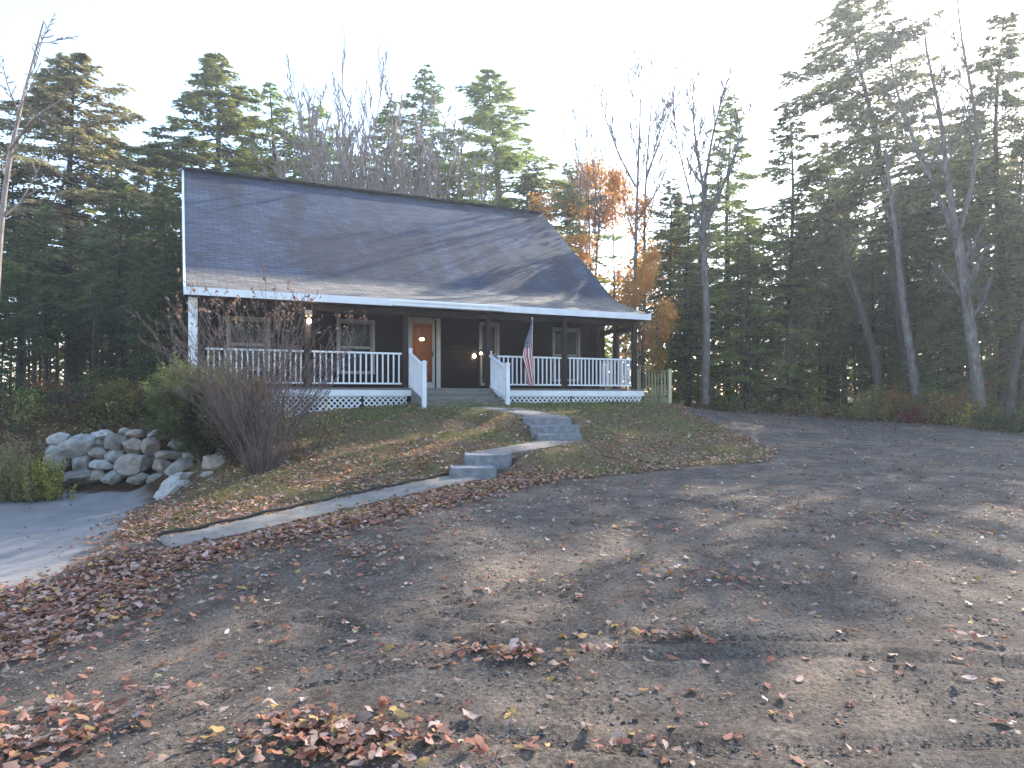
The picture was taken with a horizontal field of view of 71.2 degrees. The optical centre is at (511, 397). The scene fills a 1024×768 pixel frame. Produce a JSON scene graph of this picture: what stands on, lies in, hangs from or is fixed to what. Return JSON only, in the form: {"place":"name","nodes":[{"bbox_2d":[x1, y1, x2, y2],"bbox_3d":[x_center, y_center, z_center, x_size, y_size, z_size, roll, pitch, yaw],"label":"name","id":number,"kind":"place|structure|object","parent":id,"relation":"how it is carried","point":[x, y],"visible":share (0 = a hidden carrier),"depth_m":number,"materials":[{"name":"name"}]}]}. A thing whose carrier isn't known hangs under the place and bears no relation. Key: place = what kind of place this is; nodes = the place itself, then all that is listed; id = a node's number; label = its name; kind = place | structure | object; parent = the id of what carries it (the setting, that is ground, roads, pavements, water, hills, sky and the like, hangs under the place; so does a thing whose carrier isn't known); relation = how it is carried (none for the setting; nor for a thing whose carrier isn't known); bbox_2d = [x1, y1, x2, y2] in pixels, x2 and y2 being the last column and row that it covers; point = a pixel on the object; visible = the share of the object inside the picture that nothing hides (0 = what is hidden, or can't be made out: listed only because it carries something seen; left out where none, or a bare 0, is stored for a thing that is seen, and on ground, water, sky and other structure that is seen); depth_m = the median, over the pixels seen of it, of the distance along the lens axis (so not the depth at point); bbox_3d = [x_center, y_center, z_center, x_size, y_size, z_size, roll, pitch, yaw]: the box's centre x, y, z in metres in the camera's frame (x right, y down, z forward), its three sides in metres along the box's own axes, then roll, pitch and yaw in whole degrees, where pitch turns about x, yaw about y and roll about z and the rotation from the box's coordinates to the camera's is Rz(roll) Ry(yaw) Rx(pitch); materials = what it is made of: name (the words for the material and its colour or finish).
{"place":"outdoors","nodes":[
{"label":"outdoors","id":0,"kind":"place"},
{"bbox_2d":[0,488,149,590],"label":"asphalt driveway","id":1,"kind":"structure","parent":0,"point":[30,558],"depth_m":10.55,"materials":[{"name":"asphalt"}]},
{"bbox_2d":[0,438,69,504],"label":"weed clump","id":2,"kind":"object","parent":1,"relation":"on","point":[6,495],"visible":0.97,"depth_m":13.13,"materials":[{"name":"green plant"}]},
{"bbox_2d":[0,450,77,502],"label":"weed clump","id":3,"kind":"object","parent":1,"relation":"on","point":[49,488],"visible":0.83,"depth_m":13.41,"materials":[{"name":"green plant"}]},
{"bbox_2d":[0,400,1023,659],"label":"fallen leaves","id":4,"kind":"object","parent":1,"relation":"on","point":[208,550],"visible":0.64,"depth_m":8.84,"materials":[{"name":"brown plant"}]},
{"bbox_2d":[159,475,481,550],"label":"path","id":5,"kind":"structure","parent":0,"point":[255,524],"depth_m":8.37,"materials":[{"name":"concrete"}]},
{"bbox_2d":[105,399,773,541],"bbox_3d":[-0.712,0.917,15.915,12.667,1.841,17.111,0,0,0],"label":"lawn","id":6,"kind":"structure","parent":0,"point":[434,470],"depth_m":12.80,"materials":[{"name":"plant"}]},
{"bbox_2d":[136,351,251,461],"bbox_3d":[-6.112,0.192,14.013,2.209,2.195,2.302,0,0,0],"label":"evergreen shrub","id":7,"kind":"object","parent":6,"relation":"on","point":[179,416],"visible":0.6,"depth_m":13.52,"materials":[{"name":"green plant"}]},
{"bbox_2d":[197,363,279,467],"bbox_3d":[-5.044,0.324,13.205,1.484,2.013,1.581,0,0,-21],"label":"bare shrub","id":8,"kind":"object","parent":6,"relation":"on","point":[230,457],"visible":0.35,"depth_m":13.01,"materials":[{"name":"plant"}]},
{"bbox_2d":[120,268,370,473],"bbox_3d":[-4.311,-0.457,12.602,3.820,3.545,4.286,0,0,0],"label":"bare shrub","id":9,"kind":"object","parent":6,"relation":"on","point":[263,463],"visible":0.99,"depth_m":12.20,"materials":[{"name":"brown plant"}]},
{"bbox_2d":[157,473,447,535],"bbox_3d":[-2.359,1.309,9.099,3.998,0.408,0.172,0,0,-43],"label":"path edging","id":10,"kind":"object","parent":6,"relation":"on","point":[276,509],"visible":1,"depth_m":8.69,"materials":[{"name":"concrete"}]},
{"bbox_2d":[449,465,496,482],"bbox_3d":[-0.581,1.135,10.502,0.673,0.255,0.511,0,0,-8],"label":"granite step","id":11,"kind":"object","parent":6,"relation":"on","point":[483,472],"visible":0.68,"depth_m":10.27,"materials":[{"name":"stone"}]},
{"bbox_2d":[464,452,511,469],"bbox_3d":[-0.380,0.995,10.950,0.716,0.275,0.461,0,0,-8],"label":"granite step","id":12,"kind":"object","parent":6,"relation":"on","point":[501,461],"visible":0.74,"depth_m":10.75,"materials":[{"name":"stone"}]},
{"bbox_2d":[644,305,678,401],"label":"maple tree","id":13,"kind":"object","parent":6,"relation":"on","point":[661,354],"visible":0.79,"depth_m":23.84,"materials":[{"name":"orange plant"}]},
{"bbox_2d":[0,407,1023,767],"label":"gravel driveway","id":14,"kind":"structure","parent":0,"point":[758,729],"depth_m":4.43,"materials":[{"name":"gravel"}]},
{"bbox_2d":[0,402,1023,767],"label":"fallen leaves","id":15,"kind":"object","parent":14,"relation":"on","point":[308,724],"visible":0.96,"depth_m":3.61,"materials":[{"name":"brown plant"}]},
{"bbox_2d":[0,491,1023,767],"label":"pebbles","id":16,"kind":"object","parent":14,"relation":"on","point":[550,629],"visible":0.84,"depth_m":4.37,"materials":[{"name":"gravel"}]},
{"bbox_2d":[6,453,1023,767],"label":"soil clods","id":17,"kind":"object","parent":14,"relation":"on","point":[600,657],"visible":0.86,"depth_m":3.88,"materials":[{"name":"soil"}]},
{"bbox_2d":[0,397,1023,565],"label":"ground","id":18,"kind":"structure","parent":0,"point":[152,488],"depth_m":15.71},
{"bbox_2d":[0,228,42,391],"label":"conifer tree","id":19,"kind":"object","parent":18,"relation":"on","point":[10,310],"visible":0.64,"depth_m":21.42,"materials":[{"name":"green plant"}]},
{"bbox_2d":[0,429,72,484],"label":"weed clump","id":20,"kind":"object","parent":18,"relation":"on","point":[42,455],"visible":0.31,"depth_m":14.59,"materials":[{"name":"green plant"}]},
{"bbox_2d":[0,14,79,283],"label":"bare tree","id":21,"kind":"object","parent":18,"relation":"on","point":[15,138],"visible":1,"depth_m":11.99,"materials":[{"name":"grey plant"}]},
{"bbox_2d":[0,161,106,390],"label":"conifer tree","id":22,"kind":"object","parent":18,"relation":"on","point":[19,192],"visible":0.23,"depth_m":24.89,"materials":[{"name":"green plant"}]},
{"bbox_2d":[0,206,112,391],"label":"conifer tree","id":23,"kind":"object","parent":18,"relation":"on","point":[54,289],"visible":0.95,"depth_m":20.82,"materials":[{"name":"green plant"}]},
{"bbox_2d":[35,380,101,412],"bbox_3d":[-10.360,-0.007,17.042,1.399,0.803,1.503,0,0,13],"label":"shrub","id":24,"kind":"object","parent":18,"relation":"on","point":[66,394],"visible":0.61,"depth_m":16.68,"materials":[{"name":"green plant"}]},
{"bbox_2d":[41,300,103,396],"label":"conifer tree","id":25,"kind":"object","parent":18,"relation":"on","point":[81,359],"visible":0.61,"depth_m":22.25,"materials":[{"name":"green plant"}]},
{"bbox_2d":[62,469,92,484],"bbox_3d":[-8.709,1.627,14.470,0.555,0.338,0.640,0,0,28],"label":"boulder","id":26,"kind":"object","parent":18,"relation":"on","point":[79,477],"visible":0.8,"depth_m":14.31,"materials":[{"name":"stone"}]},
{"bbox_2d":[71,455,92,469],"bbox_3d":[-8.813,1.366,14.580,0.409,0.405,0.420,10,-1,-4],"label":"boulder","id":27,"kind":"object","parent":26,"relation":"on","point":[82,462],"visible":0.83,"depth_m":14.49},
{"bbox_2d":[57,433,95,459],"bbox_3d":[-8.939,1.032,14.743,0.740,0.493,0.719,-25,0,0],"label":"boulder","id":28,"kind":"object","parent":27,"relation":"on","point":[78,445],"visible":0.93,"depth_m":14.51,"materials":[{"name":"stone"}]},
{"bbox_2d":[0,380,169,452],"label":"undergrowth","id":29,"kind":"object","parent":18,"relation":"on","point":[33,405],"visible":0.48,"depth_m":16.25,"materials":[{"name":"green plant"}]},
{"bbox_2d":[0,52,172,390],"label":"conifer tree","id":30,"kind":"object","parent":18,"relation":"on","point":[72,192],"visible":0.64,"depth_m":26.53,"materials":[{"name":"green plant"}]},
{"bbox_2d":[65,226,119,383],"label":"conifer tree","id":31,"kind":"object","parent":18,"relation":"on","point":[103,277],"visible":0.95,"depth_m":20.00,"materials":[{"name":"green plant"}]},
{"bbox_2d":[23,179,185,385],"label":"conifer tree","id":32,"kind":"object","parent":18,"relation":"on","point":[119,343],"visible":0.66,"depth_m":22.40,"materials":[{"name":"green plant"}]},
{"bbox_2d":[78,374,141,413],"bbox_3d":[-9.279,-0.002,16.720,1.244,1.092,1.306,0,0,25],"label":"shrub","id":33,"kind":"object","parent":18,"relation":"on","point":[117,387],"visible":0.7,"depth_m":16.67,"materials":[{"name":"green plant"}]},
{"bbox_2d":[54,167,181,384],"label":"conifer tree","id":34,"kind":"object","parent":18,"relation":"on","point":[144,182],"visible":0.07,"depth_m":35.29,"materials":[{"name":"green plant"}]},
{"bbox_2d":[81,180,186,377],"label":"conifer tree","id":35,"kind":"object","parent":18,"relation":"on","point":[158,206],"visible":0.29,"depth_m":23.77,"materials":[{"name":"green plant"}]},
{"bbox_2d":[87,270,187,387],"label":"conifer tree","id":36,"kind":"object","parent":18,"relation":"on","point":[151,362],"visible":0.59,"depth_m":20.40,"materials":[{"name":"green plant"}]},
{"bbox_2d":[126,472,149,484],"bbox_3d":[-7.514,1.628,14.393,0.464,0.247,0.512,0,0,-6],"label":"boulder","id":37,"kind":"object","parent":18,"relation":"on","point":[140,478],"visible":0.82,"depth_m":14.22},
{"bbox_2d":[113,453,152,476],"bbox_3d":[-7.676,1.370,14.508,0.608,0.475,0.724,0,0,1],"label":"boulder","id":38,"kind":"object","parent":37,"relation":"on","point":[128,465],"visible":0.99,"depth_m":14.27,"materials":[{"name":"stone"}]},
{"bbox_2d":[115,232,164,383],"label":"conifer tree","id":39,"kind":"object","parent":18,"relation":"on","point":[142,297],"visible":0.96,"depth_m":19.49,"materials":[{"name":"green plant"}]},
{"bbox_2d":[142,227,186,366],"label":"conifer tree","id":40,"kind":"object","parent":18,"relation":"on","point":[168,249],"visible":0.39,"depth_m":21.81,"materials":[{"name":"green plant"}]},
{"bbox_2d":[36,52,311,367],"bbox_3d":[-14.211,-7.896,34.069,17.856,17.451,14.078,0,0,-29],"label":"conifer tree","id":41,"kind":"object","parent":18,"relation":"on","point":[174,159],"visible":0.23,"depth_m":33.19,"materials":[{"name":"green plant"}]},
{"bbox_2d":[142,82,333,354],"bbox_3d":[-12.597,-7.758,36.383,12.455,17.243,12.489,0,0,-33],"label":"conifer tree","id":42,"kind":"object","parent":18,"relation":"on","point":[272,120],"visible":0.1,"depth_m":37.11,"materials":[{"name":"green plant"}]},
{"bbox_2d":[263,104,371,186],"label":"conifer tree","id":43,"kind":"object","parent":18,"relation":"on","point":[322,113],"visible":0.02,"depth_m":39.31,"materials":[{"name":"green plant"}]},
{"bbox_2d":[251,82,399,190],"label":"bare tree","id":44,"kind":"object","parent":18,"relation":"on","point":[320,142],"visible":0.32,"depth_m":28.90,"materials":[{"name":"grey plant"}]},
{"bbox_2d":[284,28,388,189],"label":"bare tree","id":45,"kind":"object","parent":18,"relation":"on","point":[382,71],"visible":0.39,"depth_m":32.56,"materials":[{"name":"grey plant"}]},
{"bbox_2d":[273,108,413,192],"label":"bare tree","id":46,"kind":"object","parent":18,"relation":"on","point":[301,131],"visible":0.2,"depth_m":31.48,"materials":[{"name":"grey plant"}]},
{"bbox_2d":[283,82,463,197],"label":"bare tree","id":47,"kind":"object","parent":18,"relation":"on","point":[406,172],"visible":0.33,"depth_m":30.28,"materials":[{"name":"grey plant"}]},
{"bbox_2d":[352,100,415,192],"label":"conifer tree","id":48,"kind":"object","parent":18,"relation":"on","point":[384,112],"visible":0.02,"depth_m":39.76,"materials":[{"name":"green plant"}]},
{"bbox_2d":[316,74,477,197],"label":"bare tree","id":49,"kind":"object","parent":18,"relation":"on","point":[363,171],"visible":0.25,"depth_m":33.21,"materials":[{"name":"grey plant"}]},
{"bbox_2d":[181,166,650,418],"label":"house","id":50,"kind":"structure","parent":18,"relation":"on","point":[460,281],"depth_m":20.63,"materials":[{"name":"grey"}]},
{"bbox_2d":[226,316,269,370],"bbox_3d":[-6.891,-1.402,18.686,1.075,1.406,0.125,0,0,-25],"label":"window","id":51,"kind":"structure","parent":50,"relation":"in","point":[253,331],"depth_m":18.72,"materials":[{"name":"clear glass"}]},
{"bbox_2d":[337,318,374,373],"bbox_3d":[-4.346,-1.407,19.878,1.061,1.516,0.125,0,0,-25],"label":"window","id":52,"kind":"structure","parent":50,"relation":"in","point":[366,346],"depth_m":19.94,"materials":[{"name":"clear glass"}]},
{"bbox_2d":[416,330,431,381],"bbox_3d":[-2.872,-1.240,24.071,0.720,2.000,0.028,0,0,-25],"label":"inner door","id":53,"kind":"structure","parent":50,"relation":"in","point":[423,347],"depth_m":24.06,"materials":[{"name":"wood"}]},
{"bbox_2d":[479,322,498,385],"bbox_3d":[-0.695,-1.307,21.590,0.661,1.916,0.125,0,0,-25],"label":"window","id":54,"kind":"structure","parent":50,"relation":"in","point":[481,324],"depth_m":21.58,"materials":[{"name":"grey glass"}]},
{"bbox_2d":[552,327,580,381],"bbox_3d":[1.719,-1.352,22.721,1.004,1.706,0.125,0,0,-25],"label":"window","id":55,"kind":"structure","parent":50,"relation":"in","point":[556,331],"depth_m":22.80,"materials":[{"name":"grey glass"}]},
{"bbox_2d":[369,64,463,196],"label":"conifer tree","id":56,"kind":"object","parent":18,"relation":"on","point":[425,90],"visible":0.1,"depth_m":37.68,"materials":[{"name":"green plant"}]},
{"bbox_2d":[341,81,495,203],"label":"bare tree","id":57,"kind":"object","parent":18,"relation":"on","point":[473,161],"visible":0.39,"depth_m":28.94,"materials":[{"name":"grey plant"}]},
{"bbox_2d":[389,125,509,204],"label":"bare tree","id":58,"kind":"object","parent":18,"relation":"on","point":[477,172],"visible":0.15,"depth_m":33.48,"materials":[{"name":"grey plant"}]},
{"bbox_2d":[412,128,493,203],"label":"conifer tree","id":59,"kind":"object","parent":18,"relation":"on","point":[464,180],"visible":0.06,"depth_m":37.94,"materials":[{"name":"green plant"}]},
{"bbox_2d":[0,124,1023,406],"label":"woods","id":60,"kind":"object","parent":18,"relation":"on","point":[622,354],"visible":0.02,"depth_m":41.22,"materials":[{"name":"green plant"}]},
{"bbox_2d":[425,67,628,287],"bbox_3d":[-0.899,-7.698,34.998,13.009,16.894,16.500,0,0,-30],"label":"conifer tree","id":61,"kind":"object","parent":18,"relation":"on","point":[486,118],"visible":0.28,"depth_m":34.24,"materials":[{"name":"green plant"}]},
{"bbox_2d":[512,160,546,210],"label":"conifer tree","id":62,"kind":"object","parent":18,"relation":"on","point":[527,179],"visible":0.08,"depth_m":32.81,"materials":[{"name":"green plant"}]},
{"bbox_2d":[556,95,614,278],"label":"bare tree","id":63,"kind":"object","parent":18,"relation":"on","point":[596,195],"visible":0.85,"depth_m":29.78,"materials":[{"name":"grey plant"}]},
{"bbox_2d":[550,163,622,361],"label":"conifer tree","id":64,"kind":"object","parent":18,"relation":"on","point":[569,222],"visible":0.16,"depth_m":31.01,"materials":[{"name":"green plant"}]},
{"bbox_2d":[520,141,683,305],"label":"maple tree","id":65,"kind":"object","parent":18,"relation":"on","point":[608,213],"visible":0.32,"depth_m":31.03,"materials":[{"name":"orange plant"}]},
{"bbox_2d":[563,164,662,388],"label":"maple tree","id":66,"kind":"object","parent":18,"relation":"on","point":[614,181],"visible":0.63,"depth_m":27.78,"materials":[{"name":"orange plant"}]},
{"bbox_2d":[591,48,689,400],"bbox_3d":[4.966,-6.656,27.683,3.747,14.354,2.175,0,0,0],"label":"bare tree","id":67,"kind":"object","parent":18,"relation":"on","point":[655,149],"visible":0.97,"depth_m":27.61,"materials":[{"name":"grey plant"}]},
{"bbox_2d":[617,238,680,400],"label":"maple tree","id":68,"kind":"object","parent":18,"relation":"on","point":[645,278],"visible":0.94,"depth_m":24.42,"materials":[{"name":"orange plant"}]},
{"bbox_2d":[637,365,671,402],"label":"picket fence","id":69,"kind":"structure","parent":18,"relation":"on","point":[663,395],"depth_m":24.75,"materials":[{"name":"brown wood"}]},
{"bbox_2d":[609,178,718,396],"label":"conifer tree","id":70,"kind":"object","parent":18,"relation":"on","point":[675,199],"visible":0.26,"depth_m":28.76,"materials":[{"name":"green plant"}]},
{"bbox_2d":[676,253,702,406],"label":"conifer tree","id":71,"kind":"object","parent":18,"relation":"on","point":[692,260],"visible":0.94,"depth_m":25.41,"materials":[{"name":"green plant"}]},
{"bbox_2d":[619,203,781,405],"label":"conifer tree","id":72,"kind":"object","parent":18,"relation":"on","point":[681,261],"visible":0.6,"depth_m":26.50,"materials":[{"name":"green plant"}]},
{"bbox_2d":[661,65,752,403],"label":"bare tree","id":73,"kind":"object","parent":18,"relation":"on","point":[703,225],"visible":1,"depth_m":24.20,"materials":[{"name":"grey plant"}]},
{"bbox_2d":[641,216,819,410],"bbox_3d":[8.255,-2.942,26.012,5.348,7.404,5.363,0,0,40],"label":"conifer tree","id":74,"kind":"object","parent":18,"relation":"on","point":[726,355],"visible":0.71,"depth_m":25.65,"materials":[{"name":"green plant"}]},
{"bbox_2d":[720,238,756,410],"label":"conifer tree","id":75,"kind":"object","parent":18,"relation":"on","point":[734,283],"visible":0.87,"depth_m":25.11,"materials":[{"name":"green plant"}]},
{"bbox_2d":[713,195,772,405],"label":"conifer tree","id":76,"kind":"object","parent":18,"relation":"on","point":[733,202],"visible":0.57,"depth_m":25.87,"materials":[{"name":"green plant"}]},
{"bbox_2d":[662,93,837,406],"bbox_3d":[9.096,-6.003,30.003,6.003,13.642,7.614,0,0,-33],"label":"conifer tree","id":77,"kind":"object","parent":18,"relation":"on","point":[726,201],"visible":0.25,"depth_m":29.75,"materials":[{"name":"green plant"}]},
{"bbox_2d":[734,246,766,411],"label":"conifer tree","id":78,"kind":"object","parent":18,"relation":"on","point":[749,330],"visible":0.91,"depth_m":24.72,"materials":[{"name":"green plant"}]},
{"bbox_2d":[741,281,840,408],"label":"conifer tree","id":79,"kind":"object","parent":18,"relation":"on","point":[802,395],"visible":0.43,"depth_m":27.36,"materials":[{"name":"green plant"}]},
{"bbox_2d":[723,101,873,405],"bbox_3d":[10.376,-5.015,26.199,5.187,11.720,5.275,0,0,12],"label":"conifer tree","id":80,"kind":"object","parent":18,"relation":"on","point":[789,282],"visible":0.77,"depth_m":25.58,"materials":[{"name":"green plant"}]},
{"bbox_2d":[758,181,894,409],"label":"conifer tree","id":81,"kind":"object","parent":18,"relation":"on","point":[828,348],"visible":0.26,"depth_m":28.66,"materials":[{"name":"green plant"}]},
{"bbox_2d":[747,139,912,406],"bbox_3d":[13.423,-5.179,30.825,7.293,11.984,7.416,0,0,26],"label":"conifer tree","id":82,"kind":"object","parent":18,"relation":"on","point":[825,144],"visible":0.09,"depth_m":30.81,"materials":[{"name":"green plant"}]},
{"bbox_2d":[685,392,1023,429],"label":"undergrowth","id":83,"kind":"object","parent":18,"relation":"on","point":[791,408],"visible":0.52,"depth_m":23.60,"materials":[{"name":"green plant"}]},
{"bbox_2d":[828,211,882,402],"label":"conifer tree","id":84,"kind":"object","parent":18,"relation":"on","point":[860,276],"visible":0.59,"depth_m":26.51,"materials":[{"name":"green plant"}]},
{"bbox_2d":[834,223,883,405],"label":"bare tree","id":85,"kind":"object","parent":18,"relation":"on","point":[873,354],"visible":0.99,"depth_m":21.76,"materials":[{"name":"grey plant"}]},
{"bbox_2d":[843,383,900,420],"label":"shrub","id":86,"kind":"object","parent":18,"relation":"on","point":[865,411],"visible":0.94,"depth_m":20.45,"materials":[{"name":"green plant"}]},
{"bbox_2d":[829,231,924,407],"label":"conifer tree","id":87,"kind":"object","parent":18,"relation":"on","point":[887,359],"visible":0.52,"depth_m":26.86,"materials":[{"name":"green plant"}]},
{"bbox_2d":[865,245,912,400],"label":"conifer tree","id":88,"kind":"object","parent":18,"relation":"on","point":[886,286],"visible":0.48,"depth_m":25.93,"materials":[{"name":"green plant"}]},
{"bbox_2d":[767,0,1023,406],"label":"conifer tree","id":89,"kind":"object","parent":18,"relation":"on","point":[854,110],"visible":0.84,"depth_m":24.25,"materials":[{"name":"green plant"}]},
{"bbox_2d":[875,147,921,410],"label":"bare tree","id":90,"kind":"object","parent":18,"relation":"on","point":[910,349],"visible":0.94,"depth_m":21.05,"materials":[{"name":"grey plant"}]},
{"bbox_2d":[869,383,930,420],"bbox_3d":[10.989,0.145,20.334,1.738,1.178,1.468,0,0,0],"label":"shrub","id":91,"kind":"object","parent":18,"relation":"on","point":[896,396],"visible":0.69,"depth_m":20.20,"materials":[{"name":"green plant"}]},
{"bbox_2d":[810,105,1023,405],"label":"conifer tree","id":92,"kind":"object","parent":18,"relation":"on","point":[984,150],"visible":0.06,"depth_m":27.39,"materials":[{"name":"green plant"}]},
{"bbox_2d":[874,140,962,399],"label":"conifer tree","id":93,"kind":"object","parent":18,"relation":"on","point":[929,293],"visible":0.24,"depth_m":25.04,"materials":[{"name":"green plant"}]},
{"bbox_2d":[872,301,1004,414],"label":"conifer tree","id":94,"kind":"object","parent":18,"relation":"on","point":[930,386],"visible":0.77,"depth_m":21.20,"materials":[{"name":"green plant"}]},
{"bbox_2d":[871,10,1023,415],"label":"conifer tree","id":95,"kind":"object","parent":18,"relation":"on","point":[989,65],"visible":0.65,"depth_m":21.10,"materials":[{"name":"green plant"}]},
{"bbox_2d":[914,380,982,425],"bbox_3d":[11.881,0.147,19.337,1.696,1.224,1.560,0,0,0],"label":"shrub","id":96,"kind":"object","parent":18,"relation":"on","point":[957,400],"visible":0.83,"depth_m":19.23,"materials":[{"name":"green plant"}]},
{"bbox_2d":[875,0,1023,408],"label":"bare tree","id":97,"kind":"object","parent":18,"relation":"on","point":[965,279],"visible":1,"depth_m":19.37,"materials":[{"name":"grey plant"}]},
{"bbox_2d":[925,125,1023,417],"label":"conifer tree","id":98,"kind":"object","parent":18,"relation":"on","point":[1017,309],"visible":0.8,"depth_m":20.02,"materials":[{"name":"green plant"}]},
{"bbox_2d":[960,393,1021,430],"bbox_3d":[12.168,0.413,17.965,1.417,1.075,1.593,0,0,0],"label":"shrub","id":99,"kind":"object","parent":18,"relation":"on","point":[984,415],"visible":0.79,"depth_m":17.89,"materials":[{"name":"green plant"}]},
{"bbox_2d":[1005,271,1023,421],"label":"bare tree","id":100,"kind":"object","parent":18,"relation":"on","point":[1012,386],"visible":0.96,"depth_m":17.46,"materials":[{"name":"grey plant"}]},
{"bbox_2d":[0,0,1023,394],"label":"sky","id":101,"kind":"structure","parent":0,"point":[553,51],"materials":[{"name":"white"}]},
{"bbox_2d":[472,440,576,457],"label":"path","id":102,"kind":"structure","parent":0,"point":[518,449],"depth_m":11.73,"materials":[{"name":"concrete"}]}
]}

